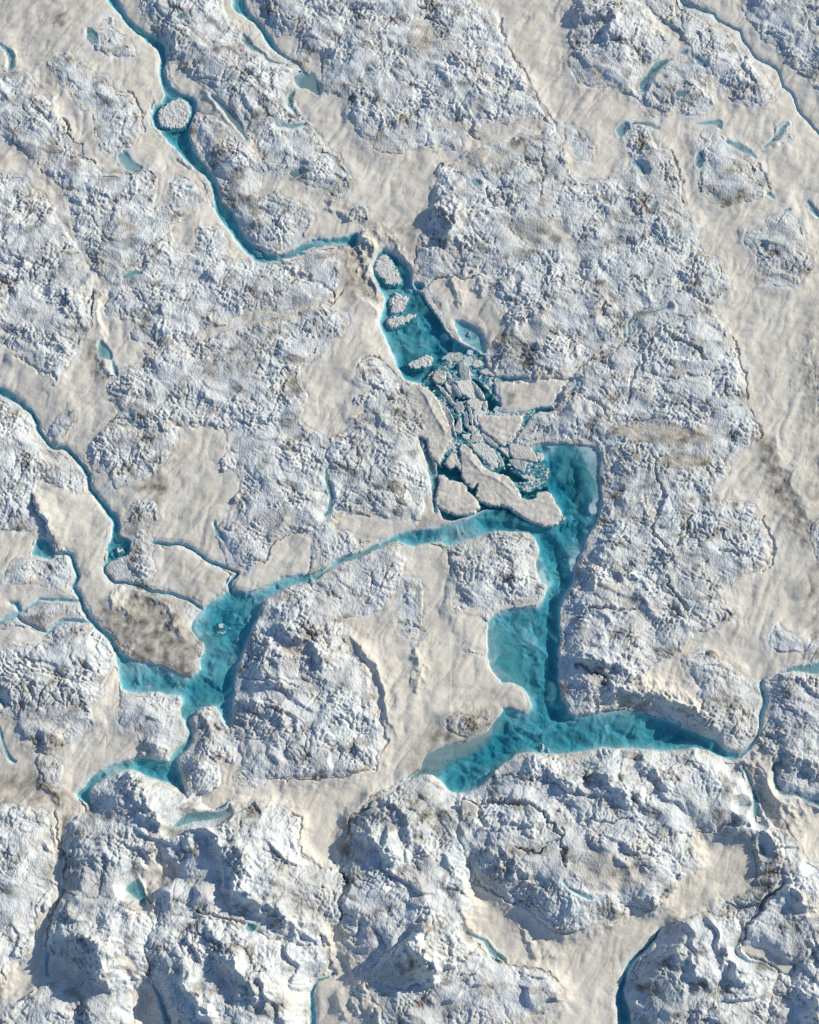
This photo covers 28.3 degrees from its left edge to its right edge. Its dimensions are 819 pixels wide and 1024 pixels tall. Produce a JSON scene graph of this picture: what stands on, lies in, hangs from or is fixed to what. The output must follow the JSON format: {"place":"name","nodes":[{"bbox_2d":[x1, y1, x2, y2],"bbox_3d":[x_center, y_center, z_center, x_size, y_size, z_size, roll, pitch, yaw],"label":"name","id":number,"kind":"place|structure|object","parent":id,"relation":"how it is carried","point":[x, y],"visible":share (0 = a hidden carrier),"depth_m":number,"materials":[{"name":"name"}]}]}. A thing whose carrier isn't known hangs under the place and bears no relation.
{"place":"outdoors","nodes":[
{"label":"outdoors","id":0,"kind":"place"},
{"bbox_2d":[0,803,57,988],"bbox_3d":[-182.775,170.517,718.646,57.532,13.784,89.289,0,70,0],"label":"ice hill","id":1,"kind":"structure","parent":0,"point":[27,858],"depth_m":719.52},
{"bbox_2d":[0,982,84,1023],"bbox_3d":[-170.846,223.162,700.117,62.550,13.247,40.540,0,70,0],"label":"ice hill","id":2,"kind":"structure","parent":0,"point":[57,1003],"depth_m":701.40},
{"bbox_2d":[0,172,94,385],"bbox_3d":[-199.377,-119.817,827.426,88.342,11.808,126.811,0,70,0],"label":"ice hill","id":3,"kind":"structure","parent":0,"point":[47,286],"depth_m":823.28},
{"bbox_2d":[0,396,97,544],"bbox_3d":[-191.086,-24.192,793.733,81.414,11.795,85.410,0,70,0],"label":"ice hill","id":4,"kind":"structure","parent":0,"point":[28,459],"depth_m":789.34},
{"bbox_2d":[0,67,102,190],"bbox_3d":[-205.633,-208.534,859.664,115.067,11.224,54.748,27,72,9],"label":"ice hill","id":5,"kind":"structure","parent":0,"point":[32,126],"depth_m":854.75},
{"bbox_2d":[0,619,132,754],"bbox_3d":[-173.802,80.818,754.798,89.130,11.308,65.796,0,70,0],"label":"ice hill","id":6,"kind":"structure","parent":0,"point":[51,692],"depth_m":751.73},
{"bbox_2d":[48,889,152,1023],"bbox_3d":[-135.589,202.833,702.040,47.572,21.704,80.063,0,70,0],"label":"ice hill","id":7,"kind":"structure","parent":0,"point":[99,944],"depth_m":704.46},
{"bbox_2d":[47,51,162,155],"bbox_3d":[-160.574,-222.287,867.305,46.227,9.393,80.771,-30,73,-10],"label":"ice hill","id":8,"kind":"structure","parent":0,"point":[118,122],"depth_m":862.36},
{"bbox_2d":[64,169,181,276],"bbox_3d":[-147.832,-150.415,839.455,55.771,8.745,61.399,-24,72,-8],"label":"ice hill","id":9,"kind":"structure","parent":0,"point":[120,223],"depth_m":836.75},
{"bbox_2d":[63,759,196,898],"bbox_3d":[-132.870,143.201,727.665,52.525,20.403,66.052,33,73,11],"label":"ice hill","id":10,"kind":"structure","parent":0,"point":[121,824],"depth_m":723.08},
{"bbox_2d":[142,843,157,853],"bbox_3d":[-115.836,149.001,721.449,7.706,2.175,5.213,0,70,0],"label":"ice block","id":11,"kind":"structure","parent":10,"relation":"on","point":[149,848],"depth_m":720.76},
{"bbox_2d":[81,416,180,502],"bbox_3d":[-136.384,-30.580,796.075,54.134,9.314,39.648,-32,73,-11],"label":"ice hill","id":12,"kind":"structure","parent":0,"point":[120,451],"depth_m":793.49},
{"bbox_2d":[104,240,279,360],"bbox_3d":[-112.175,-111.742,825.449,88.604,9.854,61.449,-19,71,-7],"label":"ice hill","id":13,"kind":"structure","parent":0,"point":[168,297],"depth_m":821.64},
{"bbox_2d":[140,0,303,132],"bbox_3d":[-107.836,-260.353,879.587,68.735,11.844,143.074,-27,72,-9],"label":"ice hill","id":14,"kind":"structure","parent":0,"point":[205,45],"depth_m":870.21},
{"bbox_2d":[177,112,268,202],"bbox_3d":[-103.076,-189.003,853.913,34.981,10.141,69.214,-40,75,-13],"label":"ice hill","id":15,"kind":"structure","parent":0,"point":[239,172],"depth_m":849.49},
{"bbox_2d":[104,301,348,431],"bbox_3d":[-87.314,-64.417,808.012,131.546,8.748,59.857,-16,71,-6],"label":"ice hill","id":16,"kind":"structure","parent":0,"point":[246,375],"depth_m":806.16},
{"bbox_2d":[221,105,247,139],"bbox_3d":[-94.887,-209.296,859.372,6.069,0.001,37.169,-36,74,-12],"label":"melt pond","id":17,"kind":"structure","parent":0,"point":[235,122],"depth_m":858.32,"materials":[{"name":"liquid"}]},
{"bbox_2d":[145,916,331,1023],"bbox_3d":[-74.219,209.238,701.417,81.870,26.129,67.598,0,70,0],"label":"ice hill","id":18,"kind":"structure","parent":0,"point":[205,971],"depth_m":700.72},
{"bbox_2d":[135,29,353,254],"bbox_3d":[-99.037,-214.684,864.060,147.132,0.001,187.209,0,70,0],"label":"meltwater stream","id":19,"kind":"structure","parent":0,"point":[300,251],"depth_m":835.05,"materials":[{"name":"liquid"}]},
{"bbox_2d":[156,97,191,131],"bbox_3d":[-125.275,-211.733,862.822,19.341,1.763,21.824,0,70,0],"label":"ice floe","id":20,"kind":"object","parent":19,"relation":"on","point":[172,115],"visible":1,"depth_m":861.95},
{"bbox_2d":[143,799,346,946],"bbox_3d":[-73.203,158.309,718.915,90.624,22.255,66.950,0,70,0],"label":"ice hill","id":21,"kind":"structure","parent":0,"point":[244,866],"depth_m":714.51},
{"bbox_2d":[220,431,330,492],"bbox_3d":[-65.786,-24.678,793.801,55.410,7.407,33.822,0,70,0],"label":"ice hill","id":22,"kind":"structure","parent":0,"point":[300,466],"depth_m":790.54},
{"bbox_2d":[216,481,341,584],"bbox_3d":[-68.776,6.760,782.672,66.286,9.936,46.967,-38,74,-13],"label":"ice hill","id":23,"kind":"structure","parent":0,"point":[265,513],"depth_m":780.41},
{"bbox_2d":[248,114,351,196],"bbox_3d":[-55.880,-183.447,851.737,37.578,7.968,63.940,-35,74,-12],"label":"ice hill","id":24,"kind":"structure","parent":0,"point":[287,144],"depth_m":850.64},
{"bbox_2d":[232,583,384,780],"bbox_3d":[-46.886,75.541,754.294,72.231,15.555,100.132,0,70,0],"label":"ice hill","id":25,"kind":"structure","parent":0,"point":[305,706],"depth_m":748.54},
{"bbox_2d":[300,72,319,94],"bbox_3d":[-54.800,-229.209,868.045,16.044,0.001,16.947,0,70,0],"label":"melt pond","id":26,"kind":"structure","parent":0,"point":[309,82],"depth_m":867.99,"materials":[{"name":"liquid"}]},
{"bbox_2d":[325,470,332,514],"bbox_3d":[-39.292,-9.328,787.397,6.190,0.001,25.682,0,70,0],"label":"melt pond","id":27,"kind":"structure","parent":0,"point":[330,505],"depth_m":787.27,"materials":[{"name":"liquid"}]},
{"bbox_2d":[310,542,406,618],"bbox_3d":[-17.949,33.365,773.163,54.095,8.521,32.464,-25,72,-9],"label":"ice hill","id":28,"kind":"structure","parent":0,"point":[368,584],"depth_m":770.80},
{"bbox_2d":[323,413,436,521],"bbox_3d":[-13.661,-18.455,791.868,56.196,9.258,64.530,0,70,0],"label":"ice hill","id":29,"kind":"structure","parent":0,"point":[377,464],"depth_m":790.10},
{"bbox_2d":[255,0,555,153],"bbox_3d":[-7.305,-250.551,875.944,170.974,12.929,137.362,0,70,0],"label":"ice hill","id":30,"kind":"structure","parent":0,"point":[401,75],"depth_m":867.80,"materials":[{"name":"ice"}]},
{"bbox_2d":[338,769,478,990],"bbox_3d":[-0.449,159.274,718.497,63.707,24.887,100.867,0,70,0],"label":"ice hill","id":31,"kind":"structure","parent":0,"point":[404,870],"depth_m":715.69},
{"bbox_2d":[0,0,818,1023],"bbox_3d":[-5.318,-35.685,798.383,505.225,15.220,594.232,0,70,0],"label":"snow ground","id":32,"kind":"structure","parent":0,"point":[430,678],"depth_m":784.56,"materials":[{"name":"snow"}]},
{"bbox_2d":[5,544,74,595],"bbox_3d":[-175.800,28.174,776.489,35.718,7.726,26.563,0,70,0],"label":"ice mound","id":33,"kind":"object","parent":32,"relation":"on","point":[57,572],"visible":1,"depth_m":773.88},
{"bbox_2d":[4,595,92,630],"bbox_3d":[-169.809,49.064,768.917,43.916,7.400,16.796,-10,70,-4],"label":"ice mound","id":34,"kind":"object","parent":32,"relation":"on","point":[43,615],"visible":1,"depth_m":766.86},
{"bbox_2d":[35,754,62,783],"bbox_3d":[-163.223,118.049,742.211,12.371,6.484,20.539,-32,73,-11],"label":"ice mound","id":35,"kind":"object","parent":32,"relation":"on","point":[50,768],"visible":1,"depth_m":740.34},
{"bbox_2d":[42,409,75,446],"bbox_3d":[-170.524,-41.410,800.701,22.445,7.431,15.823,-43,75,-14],"label":"ice mound","id":36,"kind":"object","parent":32,"relation":"on","point":[58,433],"visible":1,"depth_m":798.50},
{"bbox_2d":[87,16,135,56],"bbox_3d":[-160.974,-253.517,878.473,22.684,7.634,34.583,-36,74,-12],"label":"ice mound","id":37,"kind":"object","parent":32,"relation":"on","point":[107,38],"visible":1,"depth_m":876.14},
{"bbox_2d":[105,499,166,591],"bbox_3d":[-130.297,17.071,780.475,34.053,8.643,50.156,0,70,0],"label":"ice mound","id":38,"kind":"object","parent":32,"relation":"on","point":[137,565],"visible":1,"depth_m":778.07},
{"bbox_2d":[117,686,188,760],"bbox_3d":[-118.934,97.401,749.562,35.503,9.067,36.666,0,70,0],"label":"ice mound","id":39,"kind":"object","parent":32,"relation":"on","point":[157,722],"visible":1,"depth_m":747.10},
{"bbox_2d":[168,157,213,219],"bbox_3d":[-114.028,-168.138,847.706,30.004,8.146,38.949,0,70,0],"label":"ice mound","id":40,"kind":"object","parent":32,"relation":"on","point":[183,192],"visible":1,"depth_m":843.61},
{"bbox_2d":[178,706,239,810],"bbox_3d":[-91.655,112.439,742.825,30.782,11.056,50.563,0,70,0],"label":"ice mound","id":41,"kind":"object","parent":32,"relation":"on","point":[214,744],"visible":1,"depth_m":741.72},
{"bbox_2d":[191,226,233,261],"bbox_3d":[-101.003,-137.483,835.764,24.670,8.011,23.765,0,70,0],"label":"ice mound","id":42,"kind":"object","parent":32,"relation":"on","point":[213,244],"visible":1,"depth_m":833.35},
{"bbox_2d":[155,577,307,713],"bbox_3d":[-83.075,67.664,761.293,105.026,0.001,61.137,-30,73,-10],"label":"meltwater pool","id":43,"kind":"structure","parent":32,"relation":"in","point":[226,629],"depth_m":764.25,"materials":[{"name":"liquid"}]},
{"bbox_2d":[232,770,268,787],"bbox_3d":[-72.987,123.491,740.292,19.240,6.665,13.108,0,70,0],"label":"ice mound","id":44,"kind":"object","parent":32,"relation":"on","point":[253,780],"visible":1,"depth_m":738.59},
{"bbox_2d":[223,190,314,255],"bbox_3d":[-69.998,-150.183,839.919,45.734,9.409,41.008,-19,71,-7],"label":"ice mound","id":45,"kind":"object","parent":32,"relation":"on","point":[274,222],"visible":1,"depth_m":837.54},
{"bbox_2d":[228,420,313,454],"bbox_3d":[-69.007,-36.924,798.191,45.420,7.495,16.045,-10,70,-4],"label":"ice mound","id":46,"kind":"object","parent":32,"relation":"on","point":[246,439],"visible":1,"depth_m":796.39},
{"bbox_2d":[269,244,346,317],"bbox_3d":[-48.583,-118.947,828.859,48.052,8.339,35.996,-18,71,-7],"label":"ice mound","id":47,"kind":"object","parent":32,"relation":"on","point":[311,278],"visible":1,"depth_m":825.64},
{"bbox_2d":[307,526,385,574],"bbox_3d":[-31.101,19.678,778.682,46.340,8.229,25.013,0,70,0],"label":"ice mound","id":48,"kind":"object","parent":32,"relation":"on","point":[333,543],"visible":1,"depth_m":778.30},
{"bbox_2d":[348,206,368,222],"bbox_3d":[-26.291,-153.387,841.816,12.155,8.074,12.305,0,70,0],"label":"ice mound","id":49,"kind":"object","parent":32,"relation":"on","point":[355,213],"visible":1,"depth_m":839.30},
{"bbox_2d":[339,914,386,969],"bbox_3d":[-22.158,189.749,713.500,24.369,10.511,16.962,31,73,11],"label":"ice mound","id":50,"kind":"object","parent":32,"relation":"on","point":[365,945],"visible":1,"depth_m":710.96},
{"bbox_2d":[353,357,423,420],"bbox_3d":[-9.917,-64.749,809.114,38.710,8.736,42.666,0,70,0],"label":"ice mound","id":51,"kind":"object","parent":32,"relation":"on","point":[390,392],"visible":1,"depth_m":804.40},
{"bbox_2d":[396,578,423,637],"bbox_3d":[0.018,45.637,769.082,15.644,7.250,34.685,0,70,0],"label":"ice mound","id":52,"kind":"object","parent":32,"relation":"on","point":[409,617],"visible":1,"depth_m":766.84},
{"bbox_2d":[392,268,456,382],"bbox_3d":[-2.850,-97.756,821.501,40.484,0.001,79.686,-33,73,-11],"label":"meltwater pool","id":53,"kind":"structure","parent":32,"relation":"in","point":[449,344],"depth_m":815.82,"materials":[{"name":"liquid"}]},
{"bbox_2d":[374,254,402,287],"bbox_3d":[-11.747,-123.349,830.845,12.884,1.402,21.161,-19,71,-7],"label":"ice floe","id":54,"kind":"object","parent":53,"relation":"on","point":[387,271],"visible":1,"depth_m":830.46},
{"bbox_2d":[388,291,410,315],"bbox_3d":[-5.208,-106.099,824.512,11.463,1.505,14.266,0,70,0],"label":"ice floe","id":55,"kind":"object","parent":53,"relation":"on","point":[398,302],"visible":1,"depth_m":824.25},
{"bbox_2d":[385,312,419,329],"bbox_3d":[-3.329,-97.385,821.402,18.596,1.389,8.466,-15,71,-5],"label":"ice floe","id":56,"kind":"object","parent":53,"relation":"on","point":[394,322],"visible":1,"depth_m":820.87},
{"bbox_2d":[408,354,434,369],"bbox_3d":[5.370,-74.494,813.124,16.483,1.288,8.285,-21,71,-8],"label":"ice floe","id":57,"kind":"object","parent":53,"relation":"on","point":[423,362],"visible":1,"depth_m":812.95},
{"bbox_2d":[424,293,458,344],"bbox_3d":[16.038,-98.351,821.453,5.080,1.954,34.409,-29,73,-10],"label":"ice wall","id":58,"kind":"structure","parent":53,"relation":"on","point":[435,310],"depth_m":821.58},
{"bbox_2d":[440,352,463,361],"bbox_3d":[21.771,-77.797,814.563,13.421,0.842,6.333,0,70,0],"label":"ice slab","id":59,"kind":"structure","parent":53,"relation":"on","point":[452,357],"depth_m":814.02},
{"bbox_2d":[463,356,472,366],"bbox_3d":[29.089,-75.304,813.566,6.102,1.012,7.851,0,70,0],"label":"ice slab","id":60,"kind":"structure","parent":53,"relation":"on","point":[468,360],"depth_m":813.17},
{"bbox_2d":[406,384,452,465],"bbox_3d":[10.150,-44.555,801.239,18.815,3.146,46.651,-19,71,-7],"label":"snow slab","id":61,"kind":"structure","parent":32,"relation":"on","point":[436,434],"depth_m":800.14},
{"bbox_2d":[431,370,445,385],"bbox_3d":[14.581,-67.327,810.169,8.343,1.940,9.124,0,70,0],"label":"ice slab","id":62,"kind":"structure","parent":32,"relation":"on","point":[439,377],"depth_m":809.41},
{"bbox_2d":[425,128,461,152],"bbox_3d":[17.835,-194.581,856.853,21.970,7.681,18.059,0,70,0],"label":"ice mound","id":63,"kind":"object","parent":32,"relation":"on","point":[439,137],"visible":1,"depth_m":854.30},
{"bbox_2d":[443,383,455,396],"bbox_3d":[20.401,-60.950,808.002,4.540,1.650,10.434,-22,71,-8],"label":"ice slab","id":64,"kind":"structure","parent":32,"relation":"on","point":[450,390],"depth_m":807.53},
{"bbox_2d":[444,364,461,397],"bbox_3d":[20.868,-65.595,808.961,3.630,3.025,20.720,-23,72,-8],"label":"ice slab","id":65,"kind":"structure","parent":32,"relation":"on","point":[456,389],"depth_m":807.78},
{"bbox_2d":[455,417,461,435],"bbox_3d":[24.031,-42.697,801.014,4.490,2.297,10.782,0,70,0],"label":"ice slab","id":66,"kind":"structure","parent":32,"relation":"on","point":[458,428],"depth_m":800.59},
{"bbox_2d":[455,401,464,412],"bbox_3d":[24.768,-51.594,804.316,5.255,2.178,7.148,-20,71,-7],"label":"ice slab","id":67,"kind":"structure","parent":32,"relation":"on","point":[459,406],"depth_m":804.10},
{"bbox_2d":[457,362,470,379],"bbox_3d":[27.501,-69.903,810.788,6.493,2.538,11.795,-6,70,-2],"label":"ice slab","id":68,"kind":"structure","parent":32,"relation":"on","point":[464,370],"depth_m":810.19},
{"bbox_2d":[463,410,468,428],"bbox_3d":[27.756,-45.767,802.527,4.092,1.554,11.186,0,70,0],"label":"ice slab","id":69,"kind":"structure","parent":32,"relation":"on","point":[466,416],"depth_m":802.22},
{"bbox_2d":[454,380,479,398],"bbox_3d":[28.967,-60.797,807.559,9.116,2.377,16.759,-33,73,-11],"label":"ice slab","id":70,"kind":"structure","parent":32,"relation":"on","point":[466,389],"depth_m":807.29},
{"bbox_2d":[445,714,493,742],"bbox_3d":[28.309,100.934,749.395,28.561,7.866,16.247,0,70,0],"label":"ice mound","id":71,"kind":"object","parent":32,"relation":"on","point":[464,726],"visible":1,"depth_m":747.57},
{"bbox_2d":[467,405,473,425],"bbox_3d":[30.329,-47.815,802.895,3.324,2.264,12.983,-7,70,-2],"label":"ice slab","id":72,"kind":"structure","parent":32,"relation":"on","point":[471,417],"depth_m":802.00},
{"bbox_2d":[466,398,483,410],"bbox_3d":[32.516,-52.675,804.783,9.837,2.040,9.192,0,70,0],"label":"ice slab","id":73,"kind":"structure","parent":32,"relation":"on","point":[473,404],"depth_m":804.45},
{"bbox_2d":[471,380,484,400],"bbox_3d":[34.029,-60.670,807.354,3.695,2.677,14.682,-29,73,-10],"label":"ice slab","id":74,"kind":"structure","parent":32,"relation":"on","point":[479,392],"depth_m":806.64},
{"bbox_2d":[473,410,488,426],"bbox_3d":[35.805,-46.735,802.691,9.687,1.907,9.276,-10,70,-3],"label":"ice slab","id":75,"kind":"structure","parent":32,"relation":"on","point":[476,413],"depth_m":802.70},
{"bbox_2d":[421,358,545,518],"bbox_3d":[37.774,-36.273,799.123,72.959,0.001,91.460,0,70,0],"label":"meltwater pool","id":76,"kind":"structure","parent":32,"relation":"in","point":[512,474],"depth_m":793.57,"materials":[{"name":"liquid"}]},
{"bbox_2d":[435,384,455,406],"bbox_3d":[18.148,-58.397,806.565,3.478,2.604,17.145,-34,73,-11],"label":"ice slab","id":77,"kind":"structure","parent":76,"relation":"on","point":[448,397],"depth_m":806.02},
{"bbox_2d":[443,405,455,437],"bbox_3d":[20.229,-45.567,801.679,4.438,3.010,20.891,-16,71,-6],"label":"ice slab","id":78,"kind":"structure","parent":76,"relation":"on","point":[449,416],"depth_m":801.45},
{"bbox_2d":[444,454,461,470],"bbox_3d":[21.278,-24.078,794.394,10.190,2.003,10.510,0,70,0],"label":"snow slab","id":79,"kind":"structure","parent":76,"relation":"on","point":[452,461],"depth_m":793.78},
{"bbox_2d":[434,475,479,516],"bbox_3d":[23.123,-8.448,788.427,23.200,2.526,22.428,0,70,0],"label":"snow slab","id":80,"kind":"structure","parent":76,"relation":"on","point":[455,498],"depth_m":786.68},
{"bbox_2d":[468,433,483,443],"bbox_3d":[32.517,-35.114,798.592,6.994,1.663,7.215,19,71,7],"label":"ice slab","id":81,"kind":"structure","parent":76,"relation":"on","point":[474,438],"depth_m":798.49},
{"bbox_2d":[469,442,498,468],"bbox_3d":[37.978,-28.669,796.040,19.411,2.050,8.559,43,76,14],"label":"ice slab","id":82,"kind":"structure","parent":76,"relation":"on","point":[483,451],"depth_m":795.61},
{"bbox_2d":[419,353,550,491],"bbox_3d":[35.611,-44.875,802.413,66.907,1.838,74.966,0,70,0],"label":"brash ice","id":83,"kind":"structure","parent":76,"relation":"on","point":[528,485],"depth_m":802.82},
{"bbox_2d":[477,368,494,376],"bbox_3d":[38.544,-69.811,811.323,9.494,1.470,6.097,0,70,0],"label":"ice slab","id":84,"kind":"structure","parent":76,"relation":"on","point":[486,372],"depth_m":810.71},
{"bbox_2d":[483,435,498,447],"bbox_3d":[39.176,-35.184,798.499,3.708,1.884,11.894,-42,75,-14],"label":"ice slab","id":85,"kind":"structure","parent":76,"relation":"on","point":[490,441],"depth_m":797.95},
{"bbox_2d":[459,443,562,528],"bbox_3d":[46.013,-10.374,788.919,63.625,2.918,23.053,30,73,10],"label":"snow slab","id":86,"kind":"structure","parent":76,"relation":"on","point":[543,510],"depth_m":787.54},
{"bbox_2d":[508,459,526,472],"bbox_3d":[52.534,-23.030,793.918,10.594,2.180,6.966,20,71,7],"label":"ice slab","id":87,"kind":"structure","parent":76,"relation":"on","point":[518,465],"depth_m":793.65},
{"bbox_2d":[509,443,537,462],"bbox_3d":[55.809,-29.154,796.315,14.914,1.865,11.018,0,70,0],"label":"ice slab","id":88,"kind":"structure","parent":76,"relation":"on","point":[519,452],"depth_m":795.44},
{"bbox_2d":[477,415,523,447],"bbox_3d":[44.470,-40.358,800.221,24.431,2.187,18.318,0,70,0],"label":"snow slab","id":89,"kind":"structure","parent":32,"relation":"on","point":[503,430],"depth_m":800.16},
{"bbox_2d":[492,406,513,415],"bbox_3d":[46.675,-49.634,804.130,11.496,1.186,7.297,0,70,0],"label":"ice slab","id":90,"kind":"structure","parent":32,"relation":"on","point":[495,410],"depth_m":803.34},
{"bbox_2d":[535,452,544,462],"bbox_3d":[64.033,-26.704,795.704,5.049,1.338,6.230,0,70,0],"label":"ice slab","id":91,"kind":"structure","parent":32,"relation":"on","point":[541,457],"depth_m":795.45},
{"bbox_2d":[421,444,712,783],"bbox_3d":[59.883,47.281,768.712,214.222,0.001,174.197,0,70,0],"label":"meltwater pool","id":92,"kind":"structure","parent":32,"relation":"in","point":[570,485],"depth_m":763.92,"materials":[{"name":"liquid"}]},
{"bbox_2d":[564,124,595,162],"bbox_3d":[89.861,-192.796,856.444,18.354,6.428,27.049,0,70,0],"label":"ice mound","id":93,"kind":"object","parent":32,"relation":"on","point":[580,148],"visible":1,"depth_m":853.84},
{"bbox_2d":[625,124,657,162],"bbox_3d":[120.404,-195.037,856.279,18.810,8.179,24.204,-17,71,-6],"label":"ice mound","id":94,"kind":"object","parent":32,"relation":"on","point":[641,143],"visible":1,"depth_m":853.28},
{"bbox_2d":[639,99,660,117],"bbox_3d":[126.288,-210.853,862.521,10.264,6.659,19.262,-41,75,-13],"label":"ice mound","id":95,"kind":"object","parent":32,"relation":"on","point":[646,104],"visible":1,"depth_m":861.70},
{"bbox_2d":[639,0,687,38],"bbox_3d":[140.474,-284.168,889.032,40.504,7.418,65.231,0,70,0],"label":"ice mound","id":96,"kind":"object","parent":32,"relation":"on","point":[671,12],"visible":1,"depth_m":882.37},
{"bbox_2d":[641,58,714,114],"bbox_3d":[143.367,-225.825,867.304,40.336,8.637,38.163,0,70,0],"label":"ice mound","id":97,"kind":"object","parent":32,"relation":"on","point":[664,84],"visible":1,"depth_m":863.96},
{"bbox_2d":[708,819,818,921],"bbox_3d":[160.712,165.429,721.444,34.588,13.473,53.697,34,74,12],"label":"ice mound","id":98,"kind":"object","parent":32,"relation":"on","point":[781,860],"visible":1,"depth_m":721.84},
{"bbox_2d":[741,943,793,974],"bbox_3d":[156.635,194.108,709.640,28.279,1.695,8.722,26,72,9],"label":"snow slab","id":99,"kind":"structure","parent":32,"relation":"on","point":[766,955],"depth_m":708.88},
{"bbox_2d":[773,123,790,143],"bbox_3d":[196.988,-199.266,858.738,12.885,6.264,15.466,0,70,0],"label":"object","id":100,"kind":"object","parent":32,"relation":"on","point":[782,132],"visible":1,"depth_m":856.30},
{"bbox_2d":[769,622,811,652],"bbox_3d":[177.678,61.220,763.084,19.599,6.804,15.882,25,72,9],"label":"ice mound","id":101,"kind":"object","parent":32,"relation":"on","point":[785,641],"visible":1,"depth_m":760.13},
{"bbox_2d":[799,637,818,672],"bbox_3d":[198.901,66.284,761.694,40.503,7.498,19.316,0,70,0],"label":"ice mound","id":102,"kind":"object","parent":32,"relation":"on","point":[811,658],"visible":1,"depth_m":758.48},
{"bbox_2d":[809,522,818,557],"bbox_3d":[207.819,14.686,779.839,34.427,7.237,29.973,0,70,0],"label":"ice mound","id":103,"kind":"object","parent":32,"relation":"on","point":[814,532],"visible":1,"depth_m":778.48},
{"bbox_2d":[366,945,563,1023],"bbox_3d":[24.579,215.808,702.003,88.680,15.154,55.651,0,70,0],"label":"ice hill","id":104,"kind":"structure","parent":0,"point":[478,985],"depth_m":701.68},
{"bbox_2d":[432,531,545,621],"bbox_3d":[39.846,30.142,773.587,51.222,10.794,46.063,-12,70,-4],"label":"ice hill","id":105,"kind":"structure","parent":0,"point":[493,572],"depth_m":770.79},
{"bbox_2d":[397,128,699,295],"bbox_3d":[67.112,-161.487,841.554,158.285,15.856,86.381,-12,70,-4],"label":"ice hill","id":106,"kind":"structure","parent":0,"point":[499,206],"depth_m":837.10,"materials":[{"name":"ice"}]},
{"bbox_2d":[471,242,730,393],"bbox_3d":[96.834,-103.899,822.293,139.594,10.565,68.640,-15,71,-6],"label":"ice hill","id":107,"kind":"structure","parent":0,"point":[563,311],"depth_m":821.08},
{"bbox_2d":[457,747,767,932],"bbox_3d":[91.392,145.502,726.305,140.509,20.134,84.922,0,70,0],"label":"ice hill","id":108,"kind":"structure","parent":0,"point":[569,842],"depth_m":724.69,"materials":[{"name":"ice"}]},
{"bbox_2d":[460,799,478,820],"bbox_3d":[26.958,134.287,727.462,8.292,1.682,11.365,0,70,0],"label":"ice block","id":109,"kind":"structure","parent":108,"relation":"on","point":[466,806],"depth_m":727.24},
{"bbox_2d":[568,0,665,99],"bbox_3d":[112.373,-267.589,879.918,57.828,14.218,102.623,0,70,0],"label":"ice hill","id":110,"kind":"structure","parent":0,"point":[617,44],"depth_m":871.69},
{"bbox_2d":[515,291,746,446],"bbox_3d":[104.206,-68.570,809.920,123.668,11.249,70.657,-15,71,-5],"label":"ice hill","id":111,"kind":"structure","parent":0,"point":[675,358],"depth_m":804.94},
{"bbox_2d":[629,309,662,323],"bbox_3d":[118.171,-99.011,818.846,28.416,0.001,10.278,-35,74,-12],"label":"melt pond","id":112,"kind":"structure","parent":0,"point":[632,318],"depth_m":819.26,"materials":[{"name":"liquid"}]},
{"bbox_2d":[558,568,735,715],"bbox_3d":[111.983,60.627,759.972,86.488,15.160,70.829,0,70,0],"label":"ice hill","id":113,"kind":"structure","parent":0,"point":[619,628],"depth_m":760.60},
{"bbox_2d":[575,499,771,604],"bbox_3d":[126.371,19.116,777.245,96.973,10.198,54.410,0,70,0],"label":"ice hill","id":114,"kind":"structure","parent":0,"point":[710,550],"depth_m":774.80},
{"bbox_2d":[594,406,759,523],"bbox_3d":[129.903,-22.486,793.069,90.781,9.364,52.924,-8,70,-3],"label":"ice hill","id":115,"kind":"structure","parent":0,"point":[655,468],"depth_m":791.65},
{"bbox_2d":[624,911,779,1023],"bbox_3d":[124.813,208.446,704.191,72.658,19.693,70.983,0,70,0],"label":"ice hill","id":116,"kind":"structure","parent":0,"point":[701,968],"depth_m":701.68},
{"bbox_2d":[678,649,765,759],"bbox_3d":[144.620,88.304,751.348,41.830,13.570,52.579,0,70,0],"label":"ice hill","id":117,"kind":"structure","parent":0,"point":[725,717],"depth_m":749.29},
{"bbox_2d":[681,0,774,105],"bbox_3d":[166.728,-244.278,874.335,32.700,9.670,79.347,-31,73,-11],"label":"ice hill","id":118,"kind":"structure","parent":0,"point":[721,58],"depth_m":870.38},
{"bbox_2d":[698,124,768,207],"bbox_3d":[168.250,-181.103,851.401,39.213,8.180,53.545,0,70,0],"label":"ice hill","id":119,"kind":"structure","parent":0,"point":[728,176],"depth_m":846.86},
{"bbox_2d":[740,872,818,966],"bbox_3d":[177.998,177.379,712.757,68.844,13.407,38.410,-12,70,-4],"label":"ice hill","id":120,"kind":"structure","parent":0,"point":[782,923],"depth_m":709.43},
{"bbox_2d":[741,0,818,88],"bbox_3d":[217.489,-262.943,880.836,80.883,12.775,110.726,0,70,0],"label":"ice hill","id":121,"kind":"structure","parent":0,"point":[790,28],"depth_m":876.58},
{"bbox_2d":[744,212,817,286],"bbox_3d":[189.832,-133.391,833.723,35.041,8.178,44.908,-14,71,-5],"label":"ice hill","id":122,"kind":"structure","parent":0,"point":[777,243],"depth_m":831.25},
{"bbox_2d":[755,665,818,801],"bbox_3d":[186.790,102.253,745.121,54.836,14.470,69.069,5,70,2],"label":"ice hill","id":123,"kind":"structure","parent":0,"point":[788,741],"depth_m":745.10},
{"bbox_2d":[767,952,818,1023],"bbox_3d":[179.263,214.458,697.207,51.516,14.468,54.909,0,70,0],"label":"ice hill","id":124,"kind":"structure","parent":0,"point":[795,999],"depth_m":699.73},
{"label":"meltwater stream","id":125,"kind":"structure","parent":0,"visible":0},
{"bbox_2d":[115,546,124,555],"bbox_3d":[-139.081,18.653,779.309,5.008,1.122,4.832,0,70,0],"label":"ice floe","id":126,"kind":"object","parent":125,"relation":"on","point":[119,550],"visible":1,"depth_m":779.24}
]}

